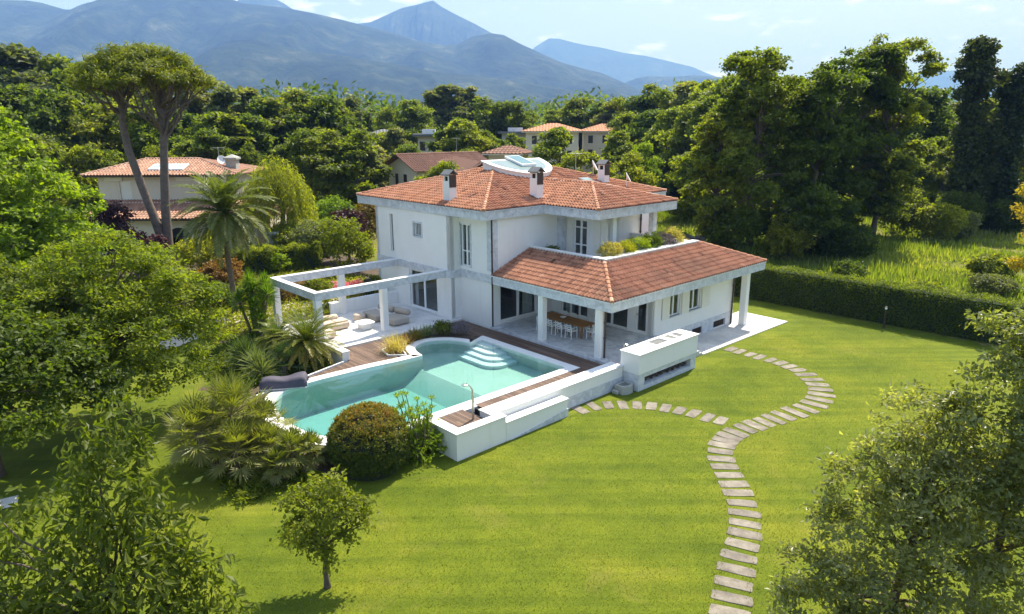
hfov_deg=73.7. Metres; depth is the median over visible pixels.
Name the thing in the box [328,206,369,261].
plum tree
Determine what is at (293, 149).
broadleaf tree
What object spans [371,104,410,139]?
broadleaf tree
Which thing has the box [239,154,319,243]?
weeping willow
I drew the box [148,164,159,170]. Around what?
roof window
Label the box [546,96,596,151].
broadleaf tree
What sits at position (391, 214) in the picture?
window
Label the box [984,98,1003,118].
broadleaf tree
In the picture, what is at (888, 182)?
alder tree
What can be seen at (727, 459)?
stepping stone
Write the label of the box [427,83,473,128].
tree
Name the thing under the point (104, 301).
garden tree
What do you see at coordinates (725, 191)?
broadleaf tree
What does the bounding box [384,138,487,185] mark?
neighbour house
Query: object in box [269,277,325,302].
clipped hedge
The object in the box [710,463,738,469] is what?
stepping stone
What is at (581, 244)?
french window
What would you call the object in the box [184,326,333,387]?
ground cover
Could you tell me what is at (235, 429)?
fan palm
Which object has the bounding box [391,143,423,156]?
broadleaf tree
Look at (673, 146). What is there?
broadleaf tree
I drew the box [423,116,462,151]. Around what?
broadleaf tree
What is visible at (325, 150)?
broadleaf tree
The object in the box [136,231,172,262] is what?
plum tree
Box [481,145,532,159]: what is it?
distant house
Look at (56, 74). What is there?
broadleaf tree
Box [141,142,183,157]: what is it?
broadleaf tree
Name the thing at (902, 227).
bush
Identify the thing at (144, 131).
broadleaf tree
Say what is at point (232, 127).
broadleaf tree
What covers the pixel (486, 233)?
villa
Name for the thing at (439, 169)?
broadleaf tree
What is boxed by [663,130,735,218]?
broadleaf tree
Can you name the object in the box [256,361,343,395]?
garden kerb
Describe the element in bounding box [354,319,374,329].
coffee table
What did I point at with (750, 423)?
stepping stone
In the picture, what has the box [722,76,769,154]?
broadleaf tree
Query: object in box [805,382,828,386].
stepping stone
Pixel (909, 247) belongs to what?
meadow grass
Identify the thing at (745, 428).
stepping stone
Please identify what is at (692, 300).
window
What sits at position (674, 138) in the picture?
broadleaf tree
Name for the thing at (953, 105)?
poplar tree
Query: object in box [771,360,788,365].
stepping stone
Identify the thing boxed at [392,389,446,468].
tall shrub
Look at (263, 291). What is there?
yucca
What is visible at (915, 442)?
holm oak
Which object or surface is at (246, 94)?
poplar tree
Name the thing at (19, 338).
garden tree
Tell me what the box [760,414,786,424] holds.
stepping stone
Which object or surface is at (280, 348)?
fan palm
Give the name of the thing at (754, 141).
broadleaf tree
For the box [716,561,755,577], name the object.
stepping stone
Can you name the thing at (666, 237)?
balcony plant
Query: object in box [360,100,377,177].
conifer
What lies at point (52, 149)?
broadleaf tree
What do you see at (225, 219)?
palm tree
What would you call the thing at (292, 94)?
broadleaf tree
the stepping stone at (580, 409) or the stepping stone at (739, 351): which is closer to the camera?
the stepping stone at (580, 409)
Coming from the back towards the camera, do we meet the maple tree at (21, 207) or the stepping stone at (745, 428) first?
the maple tree at (21, 207)
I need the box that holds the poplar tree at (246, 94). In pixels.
[229,85,266,118]
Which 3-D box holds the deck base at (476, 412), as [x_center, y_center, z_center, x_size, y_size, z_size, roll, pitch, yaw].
[-4.189,3.492,33.422,14.480,0.424,12.900,-14,20,-41]
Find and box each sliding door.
[501,290,535,320]
[562,301,586,317]
[606,312,627,328]
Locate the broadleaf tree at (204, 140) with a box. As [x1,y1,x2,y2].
[186,127,237,159]
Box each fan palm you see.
[158,367,299,484]
[253,422,327,485]
[265,337,308,375]
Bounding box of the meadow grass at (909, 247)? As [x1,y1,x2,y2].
[656,195,1023,302]
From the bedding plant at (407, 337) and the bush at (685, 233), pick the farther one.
the bush at (685, 233)
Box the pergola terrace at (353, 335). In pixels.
[282,302,462,348]
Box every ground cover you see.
[119,266,415,344]
[171,405,309,507]
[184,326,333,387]
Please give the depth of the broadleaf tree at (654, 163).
93.19 m
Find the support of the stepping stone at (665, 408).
on the lawn at (256, 523)
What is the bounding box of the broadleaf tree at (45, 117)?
[1,88,83,221]
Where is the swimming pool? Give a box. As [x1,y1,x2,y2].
[263,336,579,461]
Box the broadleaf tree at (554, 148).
[528,126,586,170]
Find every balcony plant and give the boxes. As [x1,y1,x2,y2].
[546,244,559,249]
[596,240,623,256]
[611,239,636,253]
[625,235,654,249]
[640,231,664,247]
[651,232,676,244]
[661,226,687,241]
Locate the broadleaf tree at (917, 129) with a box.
[837,66,937,200]
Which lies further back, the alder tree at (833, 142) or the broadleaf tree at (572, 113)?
the broadleaf tree at (572, 113)
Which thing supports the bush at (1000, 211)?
on the ground at (679, 224)
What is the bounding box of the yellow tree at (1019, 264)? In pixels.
[1002,182,1023,272]
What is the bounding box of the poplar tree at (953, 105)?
[940,101,961,188]
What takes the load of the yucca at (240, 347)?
on the lawn at (256, 523)
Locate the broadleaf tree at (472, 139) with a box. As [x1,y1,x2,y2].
[434,118,498,154]
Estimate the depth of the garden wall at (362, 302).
44.67 m
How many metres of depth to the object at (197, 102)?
104.41 m
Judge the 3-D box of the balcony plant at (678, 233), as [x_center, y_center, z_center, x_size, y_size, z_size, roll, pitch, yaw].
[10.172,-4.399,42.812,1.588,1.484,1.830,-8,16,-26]
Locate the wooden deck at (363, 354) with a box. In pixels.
[251,320,602,427]
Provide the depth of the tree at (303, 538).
18.58 m
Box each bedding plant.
[400,326,423,340]
[400,332,414,343]
[415,322,438,336]
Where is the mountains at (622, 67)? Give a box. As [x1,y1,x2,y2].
[533,38,992,97]
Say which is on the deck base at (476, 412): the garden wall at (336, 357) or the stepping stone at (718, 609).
the garden wall at (336, 357)
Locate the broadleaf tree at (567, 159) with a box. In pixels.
[550,149,590,172]
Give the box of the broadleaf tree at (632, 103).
[605,94,661,142]
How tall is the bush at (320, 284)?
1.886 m
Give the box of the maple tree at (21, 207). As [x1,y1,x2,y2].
[0,103,127,285]
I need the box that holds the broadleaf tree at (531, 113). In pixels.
[522,110,540,126]
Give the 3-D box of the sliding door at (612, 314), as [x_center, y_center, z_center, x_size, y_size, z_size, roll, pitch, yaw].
[6.069,-0.105,40.583,0.355,2.370,2.470,-14,20,-41]
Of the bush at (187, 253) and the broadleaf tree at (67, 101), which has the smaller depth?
the bush at (187, 253)
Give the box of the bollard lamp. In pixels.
[882,306,887,328]
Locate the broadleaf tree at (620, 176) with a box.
[609,158,644,178]
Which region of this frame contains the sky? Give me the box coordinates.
[25,0,1023,78]
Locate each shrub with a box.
[329,281,350,288]
[348,278,363,293]
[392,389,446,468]
[430,319,453,335]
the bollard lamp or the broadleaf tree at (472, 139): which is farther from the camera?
the broadleaf tree at (472, 139)
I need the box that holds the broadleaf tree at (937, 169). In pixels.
[919,146,963,205]
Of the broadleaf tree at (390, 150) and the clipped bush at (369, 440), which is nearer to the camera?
the clipped bush at (369, 440)
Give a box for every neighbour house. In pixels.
[80,151,290,255]
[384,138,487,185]
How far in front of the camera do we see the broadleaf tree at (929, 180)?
87.44 m
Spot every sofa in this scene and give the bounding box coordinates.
[323,314,349,329]
[362,304,410,325]
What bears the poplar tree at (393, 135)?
on the ground at (679, 224)
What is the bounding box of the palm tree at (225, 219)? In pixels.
[167,168,280,314]
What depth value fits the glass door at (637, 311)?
39.22 m
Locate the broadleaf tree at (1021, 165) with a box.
[1014,157,1023,217]
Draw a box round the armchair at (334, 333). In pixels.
[324,329,336,337]
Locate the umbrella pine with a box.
[58,40,220,266]
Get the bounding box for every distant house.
[372,129,390,154]
[412,129,436,152]
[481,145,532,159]
[497,128,525,144]
[521,123,582,169]
[581,123,624,175]
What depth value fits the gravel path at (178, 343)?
41.29 m
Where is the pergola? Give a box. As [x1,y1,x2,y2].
[270,258,445,339]
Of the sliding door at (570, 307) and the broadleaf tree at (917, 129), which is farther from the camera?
the broadleaf tree at (917, 129)
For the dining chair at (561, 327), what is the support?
on the porch terrace at (617, 339)
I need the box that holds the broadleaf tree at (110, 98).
[85,84,152,155]
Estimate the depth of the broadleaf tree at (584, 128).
164.81 m
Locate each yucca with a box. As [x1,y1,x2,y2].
[223,331,267,370]
[226,268,279,334]
[236,342,283,380]
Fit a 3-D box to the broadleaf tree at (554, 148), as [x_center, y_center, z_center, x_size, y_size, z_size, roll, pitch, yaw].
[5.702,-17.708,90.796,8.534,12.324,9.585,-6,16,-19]
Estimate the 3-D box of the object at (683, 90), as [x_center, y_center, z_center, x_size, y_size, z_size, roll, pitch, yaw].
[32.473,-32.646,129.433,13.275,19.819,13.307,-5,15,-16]
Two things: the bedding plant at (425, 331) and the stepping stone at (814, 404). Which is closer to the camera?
the stepping stone at (814, 404)
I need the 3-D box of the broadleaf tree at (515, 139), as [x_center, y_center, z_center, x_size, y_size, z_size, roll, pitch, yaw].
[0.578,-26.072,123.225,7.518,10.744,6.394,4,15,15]
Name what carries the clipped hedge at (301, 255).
on the planting bed at (326, 468)
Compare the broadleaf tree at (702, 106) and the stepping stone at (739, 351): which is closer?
the stepping stone at (739, 351)
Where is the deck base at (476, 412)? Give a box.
[467,407,483,418]
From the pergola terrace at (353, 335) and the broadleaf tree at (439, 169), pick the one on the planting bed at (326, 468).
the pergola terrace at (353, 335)
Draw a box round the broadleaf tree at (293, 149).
[267,127,325,222]
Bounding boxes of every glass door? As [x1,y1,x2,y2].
[411,269,437,312]
[636,306,646,333]
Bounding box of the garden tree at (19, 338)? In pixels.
[0,295,145,478]
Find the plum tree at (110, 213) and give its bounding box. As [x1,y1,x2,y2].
[87,199,146,279]
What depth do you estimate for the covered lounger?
31.17 m
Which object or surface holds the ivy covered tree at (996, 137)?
on the ground at (679, 224)
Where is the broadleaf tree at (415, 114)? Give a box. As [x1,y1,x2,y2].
[388,98,441,148]
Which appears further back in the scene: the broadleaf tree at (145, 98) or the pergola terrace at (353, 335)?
the broadleaf tree at (145, 98)
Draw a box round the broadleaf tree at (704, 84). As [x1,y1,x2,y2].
[664,79,719,148]
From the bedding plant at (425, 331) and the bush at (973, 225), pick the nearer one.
the bedding plant at (425, 331)
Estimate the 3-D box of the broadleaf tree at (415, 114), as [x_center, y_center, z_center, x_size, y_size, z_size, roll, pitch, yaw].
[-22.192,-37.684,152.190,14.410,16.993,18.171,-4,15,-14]
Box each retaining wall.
[425,362,623,461]
[506,396,568,440]
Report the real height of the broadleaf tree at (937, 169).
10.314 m
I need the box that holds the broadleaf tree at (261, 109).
[239,96,288,148]
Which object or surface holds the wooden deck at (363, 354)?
on the deck base at (476, 412)
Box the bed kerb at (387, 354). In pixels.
[382,343,406,355]
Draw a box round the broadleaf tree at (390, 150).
[369,131,395,177]
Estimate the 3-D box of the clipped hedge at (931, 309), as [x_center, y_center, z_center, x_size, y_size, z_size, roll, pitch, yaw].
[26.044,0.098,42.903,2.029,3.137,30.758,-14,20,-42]
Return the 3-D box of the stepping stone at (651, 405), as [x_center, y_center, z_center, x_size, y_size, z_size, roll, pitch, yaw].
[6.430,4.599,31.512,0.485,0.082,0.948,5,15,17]
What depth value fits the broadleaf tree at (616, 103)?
149.07 m
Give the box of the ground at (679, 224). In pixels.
[11,133,1023,349]
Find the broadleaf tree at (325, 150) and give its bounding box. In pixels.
[298,129,362,215]
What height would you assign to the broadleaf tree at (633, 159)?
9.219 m
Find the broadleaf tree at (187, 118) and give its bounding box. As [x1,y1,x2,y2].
[140,105,198,158]
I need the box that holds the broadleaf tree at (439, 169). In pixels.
[413,159,462,180]
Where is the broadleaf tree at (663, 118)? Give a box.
[635,106,695,196]
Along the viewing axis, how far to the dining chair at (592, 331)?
38.03 m
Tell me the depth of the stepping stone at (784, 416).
30.39 m
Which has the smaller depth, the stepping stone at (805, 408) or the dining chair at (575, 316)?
the stepping stone at (805, 408)
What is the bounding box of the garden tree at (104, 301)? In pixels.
[0,227,243,415]
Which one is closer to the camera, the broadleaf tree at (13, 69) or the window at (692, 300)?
the window at (692, 300)
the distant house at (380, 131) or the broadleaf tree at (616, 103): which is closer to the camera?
the distant house at (380, 131)
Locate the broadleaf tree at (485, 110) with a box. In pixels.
[468,95,513,134]
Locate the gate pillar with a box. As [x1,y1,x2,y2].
[266,231,278,245]
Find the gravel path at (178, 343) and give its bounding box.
[160,294,353,349]
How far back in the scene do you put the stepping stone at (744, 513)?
22.73 m
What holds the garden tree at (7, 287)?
on the lawn at (256, 523)
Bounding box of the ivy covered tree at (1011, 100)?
[982,62,1023,231]
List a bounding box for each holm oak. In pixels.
[761,378,1023,613]
[925,301,1023,613]
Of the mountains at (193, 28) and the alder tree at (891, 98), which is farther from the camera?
the mountains at (193, 28)
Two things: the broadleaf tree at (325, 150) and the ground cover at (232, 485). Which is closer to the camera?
the ground cover at (232, 485)
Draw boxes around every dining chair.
[547,319,557,333]
[555,322,567,336]
[564,312,576,328]
[564,324,576,337]
[586,326,594,340]
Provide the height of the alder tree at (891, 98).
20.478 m
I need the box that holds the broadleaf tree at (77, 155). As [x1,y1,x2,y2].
[46,142,107,227]
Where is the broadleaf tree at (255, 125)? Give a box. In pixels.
[228,112,277,166]
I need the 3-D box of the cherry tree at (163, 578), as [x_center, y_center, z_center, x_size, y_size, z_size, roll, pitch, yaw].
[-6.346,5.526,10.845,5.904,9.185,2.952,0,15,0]
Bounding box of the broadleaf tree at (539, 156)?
[532,146,553,160]
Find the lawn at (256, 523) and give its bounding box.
[0,279,1023,613]
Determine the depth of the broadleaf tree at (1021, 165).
85.77 m
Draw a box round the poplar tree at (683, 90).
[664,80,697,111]
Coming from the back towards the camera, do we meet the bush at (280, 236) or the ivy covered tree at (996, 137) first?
the ivy covered tree at (996, 137)
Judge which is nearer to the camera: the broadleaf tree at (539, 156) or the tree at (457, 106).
the broadleaf tree at (539, 156)
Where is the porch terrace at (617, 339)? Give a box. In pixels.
[490,311,701,363]
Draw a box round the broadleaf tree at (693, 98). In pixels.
[670,82,715,117]
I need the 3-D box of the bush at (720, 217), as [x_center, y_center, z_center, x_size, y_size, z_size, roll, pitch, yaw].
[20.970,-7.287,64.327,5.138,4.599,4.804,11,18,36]
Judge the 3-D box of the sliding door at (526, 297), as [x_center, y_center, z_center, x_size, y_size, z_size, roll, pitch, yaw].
[0.247,-0.562,42.049,3.100,2.380,0.355,-14,20,-41]
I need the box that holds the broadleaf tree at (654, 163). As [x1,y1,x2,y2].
[628,140,664,183]
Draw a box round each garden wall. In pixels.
[315,340,349,363]
[328,290,397,314]
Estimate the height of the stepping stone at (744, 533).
0.082 m
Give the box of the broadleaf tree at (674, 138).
[650,100,726,199]
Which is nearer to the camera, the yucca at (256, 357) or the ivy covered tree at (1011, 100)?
the yucca at (256, 357)
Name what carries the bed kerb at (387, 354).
on the wooden deck at (363, 354)
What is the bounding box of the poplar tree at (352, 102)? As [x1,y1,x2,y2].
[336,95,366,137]
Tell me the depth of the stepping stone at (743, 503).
23.33 m
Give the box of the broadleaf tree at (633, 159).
[616,149,661,213]
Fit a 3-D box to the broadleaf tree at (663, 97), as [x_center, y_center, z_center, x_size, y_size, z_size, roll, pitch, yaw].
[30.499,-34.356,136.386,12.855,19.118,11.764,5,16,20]
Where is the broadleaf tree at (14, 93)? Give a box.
[0,83,41,156]
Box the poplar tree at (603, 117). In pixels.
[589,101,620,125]
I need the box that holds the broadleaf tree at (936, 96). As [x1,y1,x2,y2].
[864,85,964,188]
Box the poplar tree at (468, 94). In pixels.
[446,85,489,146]
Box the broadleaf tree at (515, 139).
[506,132,527,148]
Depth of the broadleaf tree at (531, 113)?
163.47 m
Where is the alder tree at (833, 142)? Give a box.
[754,61,873,255]
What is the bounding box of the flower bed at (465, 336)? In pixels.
[395,333,479,358]
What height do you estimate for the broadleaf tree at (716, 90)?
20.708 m
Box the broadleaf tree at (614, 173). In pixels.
[592,166,623,177]
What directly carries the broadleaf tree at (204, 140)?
on the ground at (679, 224)
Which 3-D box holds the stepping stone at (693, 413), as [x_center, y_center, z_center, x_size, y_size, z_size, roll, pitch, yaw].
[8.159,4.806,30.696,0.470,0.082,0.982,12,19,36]
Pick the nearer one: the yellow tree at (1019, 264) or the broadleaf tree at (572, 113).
the yellow tree at (1019, 264)
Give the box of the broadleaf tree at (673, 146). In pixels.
[664,143,679,171]
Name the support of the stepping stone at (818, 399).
on the lawn at (256, 523)
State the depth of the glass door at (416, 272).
45.15 m
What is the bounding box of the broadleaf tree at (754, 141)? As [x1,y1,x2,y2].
[741,78,810,203]
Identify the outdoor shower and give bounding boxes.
[461,383,474,419]
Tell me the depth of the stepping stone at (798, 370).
35.98 m
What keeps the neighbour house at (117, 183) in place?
on the ground at (679, 224)
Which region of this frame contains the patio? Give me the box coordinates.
[697,311,787,354]
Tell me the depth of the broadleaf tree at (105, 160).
75.41 m
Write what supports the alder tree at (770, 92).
on the ground at (679, 224)
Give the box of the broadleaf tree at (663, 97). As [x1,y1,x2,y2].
[647,86,676,157]
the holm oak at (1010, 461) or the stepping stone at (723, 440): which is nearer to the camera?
the holm oak at (1010, 461)
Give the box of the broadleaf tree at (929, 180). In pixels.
[901,136,953,213]
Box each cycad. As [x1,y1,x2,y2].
[251,314,297,354]
[265,304,345,370]
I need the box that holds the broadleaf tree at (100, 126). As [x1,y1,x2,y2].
[65,101,145,178]
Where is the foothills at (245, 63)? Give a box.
[136,40,610,117]
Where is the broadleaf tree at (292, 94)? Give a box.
[253,87,340,189]
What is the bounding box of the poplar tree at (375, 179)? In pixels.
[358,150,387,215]
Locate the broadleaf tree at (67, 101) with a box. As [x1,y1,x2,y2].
[49,92,122,191]
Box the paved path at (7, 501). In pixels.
[0,495,17,508]
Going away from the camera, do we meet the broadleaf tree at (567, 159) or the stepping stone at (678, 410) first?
the stepping stone at (678, 410)
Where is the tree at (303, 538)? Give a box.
[269,464,382,589]
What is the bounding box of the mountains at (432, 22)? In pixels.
[238,0,490,44]
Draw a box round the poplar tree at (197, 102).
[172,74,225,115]
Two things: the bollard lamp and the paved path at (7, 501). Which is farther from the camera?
the bollard lamp
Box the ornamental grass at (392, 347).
[376,329,413,354]
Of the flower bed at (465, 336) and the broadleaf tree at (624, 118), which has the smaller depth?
the flower bed at (465, 336)
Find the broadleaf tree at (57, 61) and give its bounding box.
[19,53,75,132]
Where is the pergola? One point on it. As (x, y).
(342, 291)
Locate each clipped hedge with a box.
[220,238,323,274]
[248,240,324,254]
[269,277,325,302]
[360,273,379,294]
[734,263,1023,347]
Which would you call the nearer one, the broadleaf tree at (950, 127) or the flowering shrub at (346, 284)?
the flowering shrub at (346, 284)
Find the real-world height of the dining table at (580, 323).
0.745 m
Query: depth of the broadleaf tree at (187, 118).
88.76 m
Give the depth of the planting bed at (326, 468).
44.43 m
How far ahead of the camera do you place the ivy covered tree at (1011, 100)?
78.75 m
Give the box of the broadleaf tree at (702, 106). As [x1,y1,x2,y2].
[670,94,722,191]
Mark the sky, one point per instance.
(696, 34)
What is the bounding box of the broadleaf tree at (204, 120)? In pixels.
[176,111,237,150]
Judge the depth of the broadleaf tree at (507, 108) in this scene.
145.62 m
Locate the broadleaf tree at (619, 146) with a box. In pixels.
[599,130,635,175]
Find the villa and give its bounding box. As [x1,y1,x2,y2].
[356,153,766,358]
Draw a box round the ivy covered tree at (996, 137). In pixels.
[968,116,1013,229]
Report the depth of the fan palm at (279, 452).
24.59 m
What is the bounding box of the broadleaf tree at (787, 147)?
[775,63,853,204]
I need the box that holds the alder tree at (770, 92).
[700,46,832,247]
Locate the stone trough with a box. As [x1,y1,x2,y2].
[612,380,632,394]
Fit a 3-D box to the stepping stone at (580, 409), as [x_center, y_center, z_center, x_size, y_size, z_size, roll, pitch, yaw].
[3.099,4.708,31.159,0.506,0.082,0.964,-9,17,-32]
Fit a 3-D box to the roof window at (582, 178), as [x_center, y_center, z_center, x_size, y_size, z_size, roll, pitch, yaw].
[5.305,-8.846,47.917,1.000,0.436,0.900,-14,20,-41]
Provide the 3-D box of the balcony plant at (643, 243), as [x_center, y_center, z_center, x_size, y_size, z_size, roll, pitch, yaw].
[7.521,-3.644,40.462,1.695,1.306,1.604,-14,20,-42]
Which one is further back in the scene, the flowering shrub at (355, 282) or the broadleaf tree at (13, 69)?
the broadleaf tree at (13, 69)
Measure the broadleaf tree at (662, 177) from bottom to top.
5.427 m
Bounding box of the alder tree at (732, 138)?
[677,111,761,244]
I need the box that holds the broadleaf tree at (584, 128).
[576,112,587,148]
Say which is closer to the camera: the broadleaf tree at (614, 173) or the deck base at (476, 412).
the deck base at (476, 412)
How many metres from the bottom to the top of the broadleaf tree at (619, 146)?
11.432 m
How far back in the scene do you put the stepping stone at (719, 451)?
27.06 m
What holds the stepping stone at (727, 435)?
on the lawn at (256, 523)
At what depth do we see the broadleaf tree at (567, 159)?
82.00 m
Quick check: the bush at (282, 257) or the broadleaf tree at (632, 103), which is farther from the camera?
the broadleaf tree at (632, 103)
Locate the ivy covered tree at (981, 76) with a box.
[940,34,1013,228]
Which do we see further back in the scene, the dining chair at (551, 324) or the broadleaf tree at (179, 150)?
the broadleaf tree at (179, 150)
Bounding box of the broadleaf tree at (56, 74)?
[31,61,123,157]
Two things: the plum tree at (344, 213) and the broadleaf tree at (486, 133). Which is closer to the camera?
the plum tree at (344, 213)
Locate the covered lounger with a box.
[259,371,308,390]
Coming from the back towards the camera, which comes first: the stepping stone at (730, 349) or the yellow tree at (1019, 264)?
the yellow tree at (1019, 264)
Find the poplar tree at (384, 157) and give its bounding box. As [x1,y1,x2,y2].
[359,145,390,188]
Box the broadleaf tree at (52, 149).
[0,132,78,240]
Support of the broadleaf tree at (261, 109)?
on the ground at (679, 224)
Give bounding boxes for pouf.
[353,313,365,320]
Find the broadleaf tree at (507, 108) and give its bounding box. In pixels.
[482,100,536,140]
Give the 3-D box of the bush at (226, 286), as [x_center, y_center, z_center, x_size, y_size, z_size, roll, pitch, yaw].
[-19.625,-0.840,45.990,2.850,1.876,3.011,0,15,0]
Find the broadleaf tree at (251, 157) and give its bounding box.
[236,141,266,189]
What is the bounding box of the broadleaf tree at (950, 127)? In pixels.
[906,110,959,188]
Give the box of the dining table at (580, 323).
[547,311,594,338]
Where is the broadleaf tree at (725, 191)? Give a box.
[675,98,777,200]
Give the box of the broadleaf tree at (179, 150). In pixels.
[170,139,194,157]
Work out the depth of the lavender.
39.09 m
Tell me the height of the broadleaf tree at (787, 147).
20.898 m
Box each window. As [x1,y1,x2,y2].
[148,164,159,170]
[168,164,176,169]
[172,164,188,169]
[391,214,393,250]
[415,223,420,235]
[462,224,469,265]
[574,219,586,253]
[578,177,596,181]
[669,294,681,318]
[689,288,701,311]
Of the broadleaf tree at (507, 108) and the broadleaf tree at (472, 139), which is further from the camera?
the broadleaf tree at (507, 108)
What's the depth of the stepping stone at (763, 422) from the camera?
29.69 m
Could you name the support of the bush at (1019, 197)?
on the ground at (679, 224)
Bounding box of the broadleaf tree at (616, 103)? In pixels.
[604,96,628,121]
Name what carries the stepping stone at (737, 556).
on the lawn at (256, 523)
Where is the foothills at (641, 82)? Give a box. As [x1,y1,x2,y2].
[625,75,955,101]
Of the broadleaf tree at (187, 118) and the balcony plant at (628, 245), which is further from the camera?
the broadleaf tree at (187, 118)
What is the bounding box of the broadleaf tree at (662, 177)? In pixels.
[653,168,673,195]
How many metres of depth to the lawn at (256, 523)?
23.80 m
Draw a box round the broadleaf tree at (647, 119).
[624,109,668,156]
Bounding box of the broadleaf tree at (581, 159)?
[570,150,618,176]
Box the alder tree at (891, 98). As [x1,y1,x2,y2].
[774,45,921,234]
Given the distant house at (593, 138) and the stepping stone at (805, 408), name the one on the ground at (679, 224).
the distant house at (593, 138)
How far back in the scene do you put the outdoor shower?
27.75 m
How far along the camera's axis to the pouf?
41.67 m
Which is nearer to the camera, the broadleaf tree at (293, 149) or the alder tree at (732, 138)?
the alder tree at (732, 138)
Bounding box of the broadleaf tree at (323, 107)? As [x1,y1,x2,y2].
[262,93,366,200]
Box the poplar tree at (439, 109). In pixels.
[420,88,449,131]
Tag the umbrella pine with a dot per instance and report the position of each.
(114, 70)
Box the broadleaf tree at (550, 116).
[542,109,567,124]
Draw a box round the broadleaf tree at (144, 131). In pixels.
[126,99,187,157]
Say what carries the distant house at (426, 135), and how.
on the ground at (679, 224)
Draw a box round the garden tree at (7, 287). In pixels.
[0,252,88,397]
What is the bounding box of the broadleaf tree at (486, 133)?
[478,129,500,159]
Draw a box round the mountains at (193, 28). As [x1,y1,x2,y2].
[0,0,651,99]
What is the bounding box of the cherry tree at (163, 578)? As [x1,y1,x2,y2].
[0,361,260,613]
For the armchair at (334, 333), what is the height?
0.676 m
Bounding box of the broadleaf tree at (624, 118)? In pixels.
[604,111,643,172]
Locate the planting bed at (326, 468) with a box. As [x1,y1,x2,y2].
[122,252,421,481]
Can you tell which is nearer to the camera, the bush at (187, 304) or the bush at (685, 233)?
the bush at (187, 304)
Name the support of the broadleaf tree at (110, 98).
on the ground at (679, 224)
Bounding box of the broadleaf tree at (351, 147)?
[316,128,394,229]
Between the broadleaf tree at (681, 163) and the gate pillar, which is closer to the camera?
the gate pillar
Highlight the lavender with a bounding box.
[448,319,469,334]
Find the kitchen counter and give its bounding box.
[620,329,698,391]
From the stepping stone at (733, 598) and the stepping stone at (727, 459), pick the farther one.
the stepping stone at (727, 459)
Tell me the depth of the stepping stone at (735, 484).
24.57 m
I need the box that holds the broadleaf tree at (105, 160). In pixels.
[69,148,123,222]
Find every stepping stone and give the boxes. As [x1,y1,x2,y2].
[571,405,589,413]
[585,402,601,410]
[602,401,613,408]
[617,401,628,408]
[632,401,641,408]
[645,402,656,409]
[659,404,671,412]
[672,406,686,414]
[685,409,701,417]
[699,413,715,421]
[707,440,735,449]
[707,455,735,462]
[708,447,732,454]
[708,603,750,613]
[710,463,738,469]
[710,589,752,607]
[711,436,738,445]
[712,416,728,424]
[714,472,744,477]
[714,575,752,592]
[716,431,743,441]
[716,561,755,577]
[717,481,749,487]
[720,548,757,564]
[722,427,749,437]
[722,489,754,496]
[723,346,738,351]
[724,537,759,552]
[726,499,757,507]
[726,527,761,540]
[727,508,761,518]
[728,517,760,529]
[732,349,747,353]
[732,423,757,433]
[741,419,767,430]
[743,352,756,356]
[752,354,765,359]
[752,417,775,427]
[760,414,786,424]
[763,358,777,362]
[770,410,796,420]
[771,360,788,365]
[780,364,798,368]
[780,406,809,417]
[788,368,807,371]
[792,403,819,413]
[795,373,817,375]
[799,399,828,408]
[800,378,824,380]
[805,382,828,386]
[805,395,833,403]
[807,391,835,397]
[808,387,833,392]
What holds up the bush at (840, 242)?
on the ground at (679, 224)
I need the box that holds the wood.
[120,77,989,148]
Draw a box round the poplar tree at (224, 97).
[201,83,240,120]
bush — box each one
[169,234,224,274]
[177,282,212,309]
[196,256,244,284]
[209,280,243,304]
[245,303,272,335]
[261,219,311,245]
[266,249,291,273]
[285,217,332,259]
[303,277,334,290]
[307,194,356,222]
[316,214,375,267]
[325,399,412,481]
[352,203,376,241]
[660,226,689,235]
[677,233,706,241]
[705,205,764,250]
[759,210,816,261]
[815,222,879,260]
[827,258,871,278]
[878,184,930,236]
[905,202,970,240]
[906,280,947,290]
[930,210,982,239]
[935,188,989,220]
[963,252,1019,277]
[965,271,1023,294]
[981,196,1023,234]
[1014,185,1023,222]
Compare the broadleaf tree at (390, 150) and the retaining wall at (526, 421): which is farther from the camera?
the broadleaf tree at (390, 150)
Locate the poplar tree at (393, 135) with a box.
[381,126,412,180]
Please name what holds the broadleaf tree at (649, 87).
on the ground at (679, 224)
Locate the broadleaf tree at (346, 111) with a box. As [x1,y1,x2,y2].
[315,98,383,176]
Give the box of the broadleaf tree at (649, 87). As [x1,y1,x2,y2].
[636,82,672,122]
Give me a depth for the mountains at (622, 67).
10842.41 m
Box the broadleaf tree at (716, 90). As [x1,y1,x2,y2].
[695,74,747,101]
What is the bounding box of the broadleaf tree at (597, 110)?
[575,101,607,139]
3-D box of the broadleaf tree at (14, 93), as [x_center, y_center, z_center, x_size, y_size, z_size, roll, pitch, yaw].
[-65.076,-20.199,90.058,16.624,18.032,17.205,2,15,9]
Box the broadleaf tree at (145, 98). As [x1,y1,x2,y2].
[124,86,218,159]
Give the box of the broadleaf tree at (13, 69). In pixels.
[0,41,69,157]
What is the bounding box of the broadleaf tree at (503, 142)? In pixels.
[494,139,512,146]
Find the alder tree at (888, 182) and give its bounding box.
[843,33,952,237]
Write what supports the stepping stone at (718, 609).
on the lawn at (256, 523)
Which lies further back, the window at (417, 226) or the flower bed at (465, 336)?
the window at (417, 226)
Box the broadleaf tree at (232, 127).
[214,113,259,157]
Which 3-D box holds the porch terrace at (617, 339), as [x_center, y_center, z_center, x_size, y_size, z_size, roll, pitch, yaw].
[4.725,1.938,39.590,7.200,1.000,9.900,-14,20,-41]

